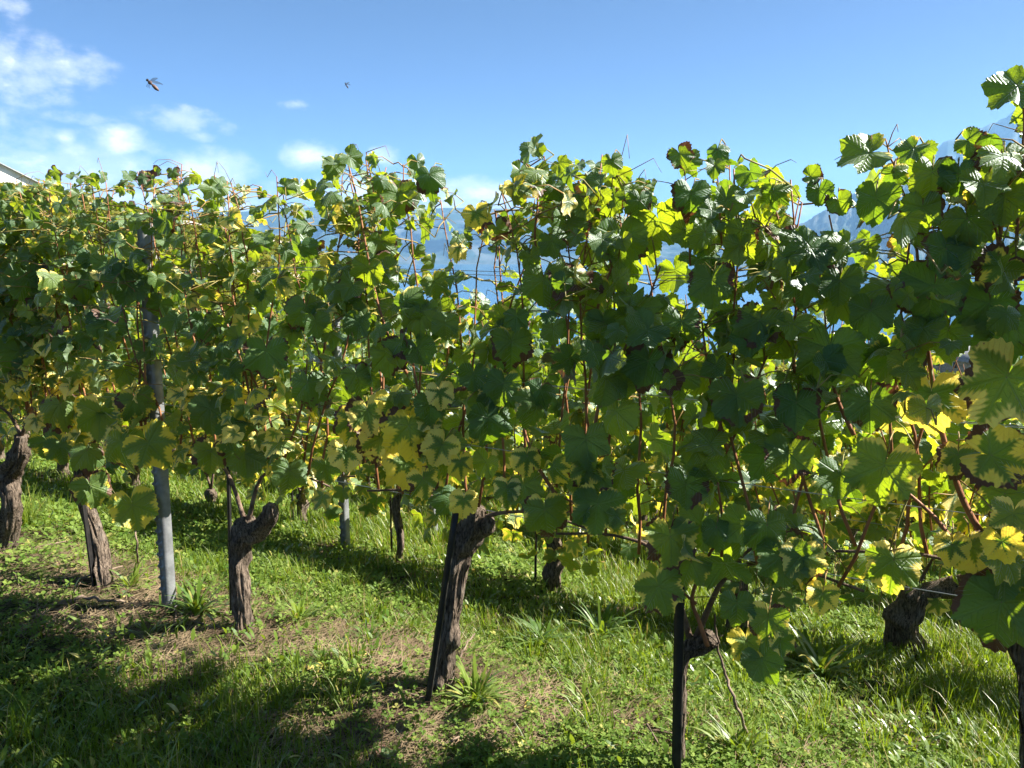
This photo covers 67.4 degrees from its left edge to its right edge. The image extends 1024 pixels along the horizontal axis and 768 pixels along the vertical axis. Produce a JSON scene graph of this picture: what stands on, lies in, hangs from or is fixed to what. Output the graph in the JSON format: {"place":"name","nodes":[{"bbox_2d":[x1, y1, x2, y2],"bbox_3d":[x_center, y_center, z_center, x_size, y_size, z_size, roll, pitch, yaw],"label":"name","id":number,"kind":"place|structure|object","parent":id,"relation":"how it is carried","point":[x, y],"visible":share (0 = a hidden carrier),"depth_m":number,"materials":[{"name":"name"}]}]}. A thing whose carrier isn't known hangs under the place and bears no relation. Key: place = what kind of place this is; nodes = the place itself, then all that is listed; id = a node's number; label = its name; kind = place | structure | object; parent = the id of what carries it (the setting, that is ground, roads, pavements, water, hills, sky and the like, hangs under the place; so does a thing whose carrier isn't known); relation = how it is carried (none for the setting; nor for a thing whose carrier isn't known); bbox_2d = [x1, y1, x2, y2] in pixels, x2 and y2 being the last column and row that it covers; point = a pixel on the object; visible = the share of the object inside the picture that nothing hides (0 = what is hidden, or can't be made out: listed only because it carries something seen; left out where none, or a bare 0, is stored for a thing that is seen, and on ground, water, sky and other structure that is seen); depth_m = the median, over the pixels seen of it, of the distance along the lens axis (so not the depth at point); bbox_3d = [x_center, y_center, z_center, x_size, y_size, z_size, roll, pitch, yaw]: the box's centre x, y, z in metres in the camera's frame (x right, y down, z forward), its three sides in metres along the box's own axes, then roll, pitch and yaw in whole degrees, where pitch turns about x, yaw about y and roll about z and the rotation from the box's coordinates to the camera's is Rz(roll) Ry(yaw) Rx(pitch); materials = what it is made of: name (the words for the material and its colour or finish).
{"place":"outdoors","nodes":[
{"label":"outdoors","id":0,"kind":"place"},
{"bbox_2d":[146,78,162,90],"bbox_3d":[-0.398,-0.333,0.853,0.016,0.013,0.012,0,10,0],"label":"bee","id":1,"kind":"object","parent":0,"point":[151,81],"visible":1,"depth_m":0.85,"materials":[{"name":"brown"}]},
{"bbox_2d":[182,205,724,264],"bbox_3d":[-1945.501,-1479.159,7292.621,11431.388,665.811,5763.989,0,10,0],"label":"mountains","id":2,"kind":"structure","parent":0,"point":[435,245],"depth_m":7465.99,"materials":[{"name":"blue stone"}]},
{"bbox_2d":[3,422,956,595],"bbox_3d":[-1.003,0.349,3.118,9.400,0.023,0.003,5,11,28],"label":"trellis wire","id":3,"kind":"object","parent":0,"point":[641,540],"visible":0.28,"depth_m":2.29,"materials":[{"name":"metal"}]},
{"bbox_2d":[0,248,1016,767],"bbox_3d":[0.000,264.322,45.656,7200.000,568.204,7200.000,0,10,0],"label":"ground","id":4,"kind":"structure","parent":0,"point":[218,640],"depth_m":3.24,"materials":[{"name":"soil"}]},
{"bbox_2d":[0,163,39,184],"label":"house","id":5,"kind":"structure","parent":4,"relation":"on","point":[9,173],"depth_m":150.16,"materials":[{"name":"white paint"}]},
{"bbox_2d":[0,320,45,459],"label":"grapevine","id":6,"kind":"object","parent":4,"relation":"on","point":[12,431],"visible":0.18,"depth_m":7.03,"materials":[{"name":"green plant"}]},
{"bbox_2d":[291,369,967,435],"bbox_3d":[-1.001,-0.050,5.106,11.500,0.014,0.002,5,11,28],"label":"trellis wire","id":7,"kind":"object","parent":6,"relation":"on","point":[650,403],"visible":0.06,"depth_m":4.21,"materials":[{"name":"metal"}]},
{"bbox_2d":[0,479,60,530],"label":"weed","id":8,"kind":"object","parent":4,"relation":"on","point":[26,515],"visible":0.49,"depth_m":4.66,"materials":[{"name":"green plant"}]},
{"bbox_2d":[0,176,99,552],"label":"grapevine","id":9,"kind":"object","parent":4,"relation":"on","point":[54,446],"visible":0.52,"depth_m":3.56,"materials":[{"name":"green plant"}]},
{"bbox_2d":[6,317,105,477],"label":"grapevine","id":10,"kind":"object","parent":4,"relation":"on","point":[61,467],"visible":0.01,"depth_m":6.84,"materials":[{"name":"green plant"}]},
{"bbox_2d":[76,468,94,589],"bbox_3d":[-2.017,0.649,3.637,0.067,0.829,0.032,5,11,28],"label":"vine stake","id":11,"kind":"object","parent":4,"relation":"on","point":[87,536],"visible":0.45,"depth_m":3.65,"materials":[{"name":"wood"}]},
{"bbox_2d":[59,594,124,603],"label":"dry twig","id":12,"kind":"object","parent":4,"relation":"on","point":[93,597],"visible":0.98,"depth_m":3.52,"materials":[{"name":"brown wood"}]},
{"bbox_2d":[0,165,202,591],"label":"grapevine","id":13,"kind":"object","parent":4,"relation":"on","point":[111,414],"visible":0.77,"depth_m":3.36,"materials":[{"name":"green plant"}]},
{"bbox_2d":[101,555,157,593],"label":"weed","id":14,"kind":"object","parent":4,"relation":"on","point":[134,580],"visible":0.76,"depth_m":3.72,"materials":[{"name":"green plant"}]},
{"bbox_2d":[81,301,186,486],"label":"grapevine","id":15,"kind":"object","parent":4,"relation":"on","point":[111,468],"visible":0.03,"depth_m":6.20,"materials":[{"name":"green plant"}]},
{"bbox_2d":[304,437,936,532],"bbox_3d":[-1.001,0.423,5.188,11.500,0.014,0.002,5,11,28],"label":"trellis wire","id":16,"kind":"object","parent":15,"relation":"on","point":[810,513],"visible":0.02,"depth_m":3.78,"materials":[{"name":"metal"}]},
{"bbox_2d":[135,530,139,569],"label":"dead stalk","id":17,"kind":"object","parent":4,"relation":"on","point":[137,557],"visible":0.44,"depth_m":3.58,"materials":[{"name":"brown plant"}]},
{"bbox_2d":[124,611,172,645],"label":"weed","id":18,"kind":"object","parent":4,"relation":"on","point":[144,628],"visible":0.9,"depth_m":3.26,"materials":[{"name":"green plant"}]},
{"bbox_2d":[136,223,176,610],"bbox_3d":[-1.553,0.230,3.353,0.108,1.824,0.063,5,11,28],"label":"trellis post","id":19,"kind":"object","parent":4,"relation":"on","point":[164,542],"visible":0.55,"depth_m":3.38,"materials":[{"name":"metal"}]},
{"bbox_2d":[42,387,987,515],"bbox_3d":[-1.021,0.125,3.044,9.400,0.014,0.002,5,11,28],"label":"trellis wire","id":20,"kind":"object","parent":19,"relation":"attached to","point":[665,473],"visible":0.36,"depth_m":2.13,"materials":[{"name":"metal"}]},
{"bbox_2d":[67,266,974,278],"bbox_3d":[-1.024,-0.446,2.941,9.400,0.014,0.002,5,11,28],"label":"trellis wire","id":21,"kind":"object","parent":19,"relation":"attached to","point":[448,270],"visible":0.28,"depth_m":2.55,"materials":[{"name":"metal"}]},
{"bbox_2d":[120,347,1023,426],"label":"trellis wire","id":22,"kind":"object","parent":19,"relation":"attached to","point":[590,389],"visible":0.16,"depth_m":2.34,"materials":[{"name":"metal"}]},
{"bbox_2d":[68,198,281,242],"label":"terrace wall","id":23,"kind":"structure","parent":4,"relation":"on","point":[200,224],"depth_m":97.37,"materials":[{"name":"stone"}]},
{"bbox_2d":[153,566,228,627],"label":"weed","id":24,"kind":"object","parent":4,"relation":"on","point":[194,605],"visible":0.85,"depth_m":3.42,"materials":[{"name":"green plant"}]},
{"bbox_2d":[114,282,270,501],"bbox_3d":[-2.381,0.100,5.843,1.128,1.886,0.913,0,10,0],"label":"grapevine","id":25,"kind":"object","parent":4,"relation":"on","point":[185,470],"visible":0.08,"depth_m":5.85,"materials":[{"name":"green plant"}]},
{"bbox_2d":[226,466,232,620],"bbox_3d":[-1.229,0.736,3.359,0.081,0.813,0.023,8,12,37],"label":"vine stake","id":26,"kind":"object","parent":4,"relation":"on","point":[229,519],"visible":0.36,"depth_m":3.32,"materials":[{"name":"wood"}]},
{"bbox_2d":[215,624,255,646],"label":"dry twig","id":27,"kind":"object","parent":4,"relation":"on","point":[218,626],"visible":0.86,"depth_m":3.20,"materials":[{"name":"brown wood"}]},
{"bbox_2d":[52,158,419,636],"bbox_3d":[-1.096,0.117,3.074,1.545,2.064,0.744,8,12,37],"label":"grapevine","id":28,"kind":"object","parent":4,"relation":"on","point":[213,341],"visible":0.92,"depth_m":2.96,"materials":[{"name":"green plant"}]},
{"bbox_2d":[121,348,1023,427],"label":"trellis wire","id":29,"kind":"object","parent":28,"relation":"attached to","point":[632,394],"visible":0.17,"depth_m":2.35,"materials":[{"name":"metal"}]},
{"bbox_2d":[288,416,293,520],"bbox_3d":[-1.628,0.637,5.670,0.027,1.030,0.024,5,11,28],"label":"vine stake","id":30,"kind":"object","parent":4,"relation":"on","point":[292,491],"visible":0.21,"depth_m":5.70,"materials":[{"name":"wood"}]},
{"bbox_2d":[262,309,324,486],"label":"grapevine","id":31,"kind":"object","parent":4,"relation":"on","point":[304,357],"visible":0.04,"depth_m":7.80,"materials":[{"name":"green plant"}]},
{"bbox_2d":[226,283,367,523],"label":"grapevine","id":32,"kind":"object","parent":4,"relation":"on","point":[301,501],"visible":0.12,"depth_m":5.49,"materials":[{"name":"green plant"}]},
{"bbox_2d":[281,336,312,444],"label":"grapevine","id":33,"kind":"object","parent":4,"relation":"on","point":[299,351],"visible":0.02,"depth_m":10.12,"materials":[{"name":"green plant"}]},
{"bbox_2d":[272,591,335,629],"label":"weed","id":34,"kind":"object","parent":4,"relation":"on","point":[298,611],"visible":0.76,"depth_m":3.42,"materials":[{"name":"green plant"}]},
{"bbox_2d":[301,644,334,669],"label":"weed","id":35,"kind":"object","parent":4,"relation":"on","point":[323,653],"visible":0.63,"depth_m":3.02,"materials":[{"name":"green plant"}]},
{"bbox_2d":[329,301,350,549],"bbox_3d":[-1.136,0.315,5.030,0.086,1.820,0.062,6,12,32],"label":"trellis post","id":36,"kind":"object","parent":4,"relation":"on","point":[344,527],"visible":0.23,"depth_m":5.11,"materials":[{"name":"metal"}]},
{"bbox_2d":[307,336,402,485],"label":"grapevine","id":37,"kind":"object","parent":4,"relation":"on","point":[352,473],"depth_m":7.50,"materials":[{"name":"green plant"}]},
{"bbox_2d":[346,663,378,699],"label":"weed","id":38,"kind":"object","parent":4,"relation":"on","point":[360,677],"visible":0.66,"depth_m":2.83,"materials":[{"name":"green plant"}]},
{"bbox_2d":[345,615,389,646],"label":"weed","id":39,"kind":"object","parent":4,"relation":"on","point":[375,634],"visible":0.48,"depth_m":3.30,"materials":[{"name":"green plant"}]},
{"bbox_2d":[389,495,392,551],"bbox_3d":[-0.781,0.724,4.962,0.027,1.030,0.024,5,11,28],"label":"vine stake","id":40,"kind":"object","parent":4,"relation":"on","point":[391,542],"visible":0.31,"depth_m":4.99,"materials":[{"name":"wood"}]},
{"bbox_2d":[303,272,491,562],"bbox_3d":[-0.720,0.256,4.748,1.244,1.916,0.847,5,11,28],"label":"grapevine","id":41,"kind":"object","parent":4,"relation":"on","point":[364,472],"visible":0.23,"depth_m":4.73,"materials":[{"name":"green plant"}]},
{"bbox_2d":[14,532,817,765],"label":"cane prunings","id":42,"kind":"object","parent":4,"relation":"on","point":[648,726],"visible":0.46,"depth_m":2.76,"materials":[{"name":"brown wood"}]},
{"bbox_2d":[370,333,479,496],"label":"grapevine","id":43,"kind":"object","parent":4,"relation":"on","point":[469,441],"visible":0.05,"depth_m":6.90,"materials":[{"name":"green plant"}]},
{"bbox_2d":[426,332,437,535],"bbox_3d":[-0.608,0.405,5.748,0.060,1.800,0.060,6,12,32],"label":"trellis post","id":44,"kind":"object","parent":4,"relation":"on","point":[429,506],"visible":0.07,"depth_m":5.84,"materials":[{"name":"metal"}]},
{"bbox_2d":[425,513,458,711],"bbox_3d":[-0.247,0.828,2.650,0.167,0.828,0.039,4,11,24],"label":"vine stake","id":45,"kind":"object","parent":4,"relation":"on","point":[442,599],"visible":0.86,"depth_m":2.62,"materials":[{"name":"wood"}]},
{"bbox_2d":[458,633,474,664],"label":"dry twig","id":46,"kind":"object","parent":4,"relation":"on","point":[461,654],"visible":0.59,"depth_m":3.12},
{"bbox_2d":[291,133,657,698],"bbox_3d":[-0.173,0.192,2.696,1.297,2.023,0.739,4,11,21],"label":"grapevine","id":47,"kind":"object","parent":4,"relation":"on","point":[414,450],"visible":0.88,"depth_m":2.50,"materials":[{"name":"green plant"}]},
{"bbox_2d":[73,269,1023,284],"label":"trellis wire","id":48,"kind":"object","parent":47,"relation":"on","point":[480,274],"visible":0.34,"depth_m":2.56,"materials":[{"name":"metal"}]},
{"bbox_2d":[433,655,523,724],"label":"weed","id":49,"kind":"object","parent":4,"relation":"on","point":[478,685],"visible":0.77,"depth_m":2.77,"materials":[{"name":"green plant"}]},
{"bbox_2d":[0,182,966,416],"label":"vineyard foliage","id":50,"kind":"object","parent":4,"relation":"on","point":[189,231],"visible":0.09,"depth_m":80.34,"materials":[{"name":"green plant"}]},
{"bbox_2d":[463,346,548,444],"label":"grapevine","id":51,"kind":"object","parent":4,"relation":"on","point":[542,375],"visible":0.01,"depth_m":8.59,"materials":[{"name":"green plant"}]},
{"bbox_2d":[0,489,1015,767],"bbox_3d":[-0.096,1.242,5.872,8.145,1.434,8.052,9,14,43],"label":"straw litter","id":52,"kind":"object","parent":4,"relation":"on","point":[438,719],"visible":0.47,"depth_m":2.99,"materials":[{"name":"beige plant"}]},
{"bbox_2d":[0,452,1018,767],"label":"clover","id":53,"kind":"object","parent":4,"relation":"on","point":[724,756],"visible":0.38,"depth_m":3.05,"materials":[{"name":"green plant"}]},
{"bbox_2d":[0,420,1019,767],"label":"grass","id":54,"kind":"structure","parent":4,"relation":"on","point":[992,692],"depth_m":3.27,"materials":[{"name":"green plant"}]},
{"bbox_2d":[0,464,1019,767],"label":"ground cover","id":55,"kind":"object","parent":4,"relation":"on","point":[572,740],"visible":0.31,"depth_m":3.11,"materials":[{"name":"green plant"}]},
{"bbox_2d":[50,539,1003,767],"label":"fallen leaves","id":56,"kind":"object","parent":4,"relation":"on","point":[125,592],"visible":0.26,"depth_m":2.83,"materials":[{"name":"brown plant"}]},
{"bbox_2d":[467,337,588,506],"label":"grapevine","id":57,"kind":"object","parent":4,"relation":"on","point":[551,382],"visible":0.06,"depth_m":6.44,"materials":[{"name":"green plant"}]},
{"bbox_2d":[430,282,639,591],"bbox_3d":[0.167,0.315,4.477,1.226,1.919,0.643,6,11,29],"label":"grapevine","id":58,"kind":"object","parent":4,"relation":"on","point":[559,556],"visible":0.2,"depth_m":4.39,"materials":[{"name":"green plant"}]},
{"bbox_2d":[534,440,538,587],"bbox_3d":[0.145,0.794,4.524,0.027,1.030,0.024,5,11,28],"label":"vine stake","id":59,"kind":"object","parent":4,"relation":"on","point":[535,566],"visible":0.24,"depth_m":4.57,"materials":[{"name":"wood"}]},
{"bbox_2d":[499,613,577,657],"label":"weed","id":60,"kind":"object","parent":4,"relation":"on","point":[538,629],"visible":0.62,"depth_m":3.48,"materials":[{"name":"green plant"}]},
{"bbox_2d":[541,702,597,753],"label":"weed","id":61,"kind":"object","parent":4,"relation":"on","point":[565,724],"visible":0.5,"depth_m":2.57,"materials":[{"name":"green plant"}]},
{"bbox_2d":[539,374,619,459],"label":"grapevine","id":62,"kind":"object","parent":4,"relation":"on","point":[599,421],"depth_m":8.31,"materials":[{"name":"green plant"}]},
{"bbox_2d":[556,672,621,715],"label":"weed","id":63,"kind":"object","parent":4,"relation":"on","point":[575,693],"visible":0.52,"depth_m":2.81,"materials":[{"name":"green plant"}]},
{"bbox_2d":[564,591,641,644],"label":"weed","id":64,"kind":"object","parent":4,"relation":"on","point":[606,620],"visible":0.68,"depth_m":3.66,"materials":[{"name":"green plant"}]},
{"bbox_2d":[594,408,651,455],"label":"grapevine","id":65,"kind":"object","parent":4,"relation":"on","point":[620,446],"visible":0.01,"depth_m":10.06,"materials":[{"name":"green plant"}]},
{"bbox_2d":[603,396,662,518],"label":"grapevine","id":66,"kind":"object","parent":4,"relation":"on","point":[654,419],"visible":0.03,"depth_m":8.05,"materials":[{"name":"green plant"}]},
{"bbox_2d":[560,333,716,550],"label":"grapevine","id":67,"kind":"object","parent":4,"relation":"on","point":[630,450],"visible":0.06,"depth_m":6.09,"materials":[{"name":"green plant"}]},
{"bbox_2d":[672,586,684,767],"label":"vine stake","id":68,"kind":"object","parent":4,"relation":"on","point":[678,653],"visible":0.82,"depth_m":2.29,"materials":[{"name":"metal"}]},
{"bbox_2d":[653,712,706,750],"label":"weed","id":69,"kind":"object","parent":4,"relation":"on","point":[691,732],"visible":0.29,"depth_m":2.61,"materials":[{"name":"green plant"}]},
{"bbox_2d":[714,614,748,735],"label":"dead stalk","id":70,"kind":"object","parent":4,"relation":"on","point":[733,694],"visible":0.93,"depth_m":2.31,"materials":[{"name":"plant"}]},
{"bbox_2d":[688,705,785,767],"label":"weed","id":71,"kind":"object","parent":4,"relation":"on","point":[729,736],"visible":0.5,"depth_m":2.53,"materials":[{"name":"green plant"}]},
{"bbox_2d":[520,134,976,762],"bbox_3d":[0.607,0.291,2.282,1.220,1.997,0.999,0,10,0],"label":"grapevine","id":72,"kind":"object","parent":4,"relation":"on","point":[704,220],"visible":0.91,"depth_m":2.11,"materials":[{"name":"green plant"}]},
{"bbox_2d":[632,291,868,632],"bbox_3d":[1.136,0.469,3.896,1.267,1.867,0.767,4,10,20],"label":"grapevine","id":73,"kind":"object","parent":4,"relation":"on","point":[830,532],"visible":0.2,"depth_m":3.83,"materials":[{"name":"green plant"}]},
{"bbox_2d":[678,352,830,561],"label":"grapevine","id":74,"kind":"object","parent":4,"relation":"on","point":[768,493],"visible":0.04,"depth_m":5.64,"materials":[{"name":"green plant"}]},
{"bbox_2d":[740,368,797,487],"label":"grapevine","id":75,"kind":"object","parent":4,"relation":"on","point":[760,428],"visible":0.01,"depth_m":7.52,"materials":[{"name":"green plant"}]},
{"bbox_2d":[782,617,876,696],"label":"weed","id":76,"kind":"object","parent":4,"relation":"on","point":[811,658],"visible":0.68,"depth_m":3.48,"materials":[{"name":"green plant"}]},
{"bbox_2d":[817,426,857,554],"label":"grapevine","id":77,"kind":"object","parent":4,"relation":"on","point":[843,445],"depth_m":7.15,"materials":[{"name":"green plant"}]},
{"bbox_2d":[732,64,1023,767],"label":"grapevine","id":78,"kind":"object","parent":4,"relation":"on","point":[985,391],"visible":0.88,"depth_m":1.81,"materials":[{"name":"green plant"}]},
{"bbox_2d":[803,353,969,597],"bbox_3d":[2.661,0.642,5.371,1.335,1.916,0.681,4,11,21],"label":"grapevine","id":79,"kind":"object","parent":4,"relation":"on","point":[847,438],"visible":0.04,"depth_m":5.25,"materials":[{"name":"green plant"}]},
{"bbox_2d":[808,305,1023,657],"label":"grapevine","id":80,"kind":"object","parent":4,"relation":"on","point":[903,614],"visible":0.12,"depth_m":3.83,"materials":[{"name":"green plant"}]},
{"bbox_2d":[932,346,970,372],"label":"house","id":81,"kind":"structure","parent":4,"relation":"on","point":[961,360],"depth_m":171.12,"materials":[{"name":"stone"}]},
{"bbox_2d":[952,361,957,368],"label":"window","id":82,"kind":"structure","parent":81,"relation":"in","point":[953,364],"depth_m":171.61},
{"bbox_2d":[934,419,1022,508],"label":"grapevine","id":83,"kind":"object","parent":4,"relation":"on","point":[1016,421],"depth_m":6.45,"materials":[{"name":"green plant"}]},
{"bbox_2d":[976,356,1023,529],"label":"grapevine","id":84,"kind":"object","parent":4,"relation":"on","point":[1022,429],"depth_m":4.93,"materials":[{"name":"green plant"}]},
{"bbox_2d":[1017,281,1023,425],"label":"grapevine","id":85,"kind":"object","parent":4,"relation":"on","point":[1021,286],"visible":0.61,"depth_m":3.41,"materials":[{"name":"green plant"}]},
{"bbox_2d":[0,0,1023,224],"label":"sky","id":86,"kind":"structure","parent":0,"point":[250,88],"materials":[{"name":"blue"}]},
{"bbox_2d":[387,264,1023,359],"bbox_3d":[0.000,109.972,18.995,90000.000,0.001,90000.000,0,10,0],"label":"lake","id":87,"kind":"structure","parent":0,"point":[483,287],"depth_m":2405.62,"materials":[{"name":"blue liquid"}]},
{"bbox_2d":[738,162,1020,269],"bbox_3d":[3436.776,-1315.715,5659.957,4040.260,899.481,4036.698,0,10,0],"label":"mountains","id":88,"kind":"structure","parent":0,"point":[819,222],"depth_m":5499.44,"materials":[{"name":"blue stone"}]},
{"bbox_2d":[934,110,1021,163],"bbox_3d":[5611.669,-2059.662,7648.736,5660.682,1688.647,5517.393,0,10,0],"label":"mountains","id":89,"kind":"structure","parent":0,"point":[946,148],"depth_m":8131.67,"materials":[{"name":"blue stone"}]}
]}

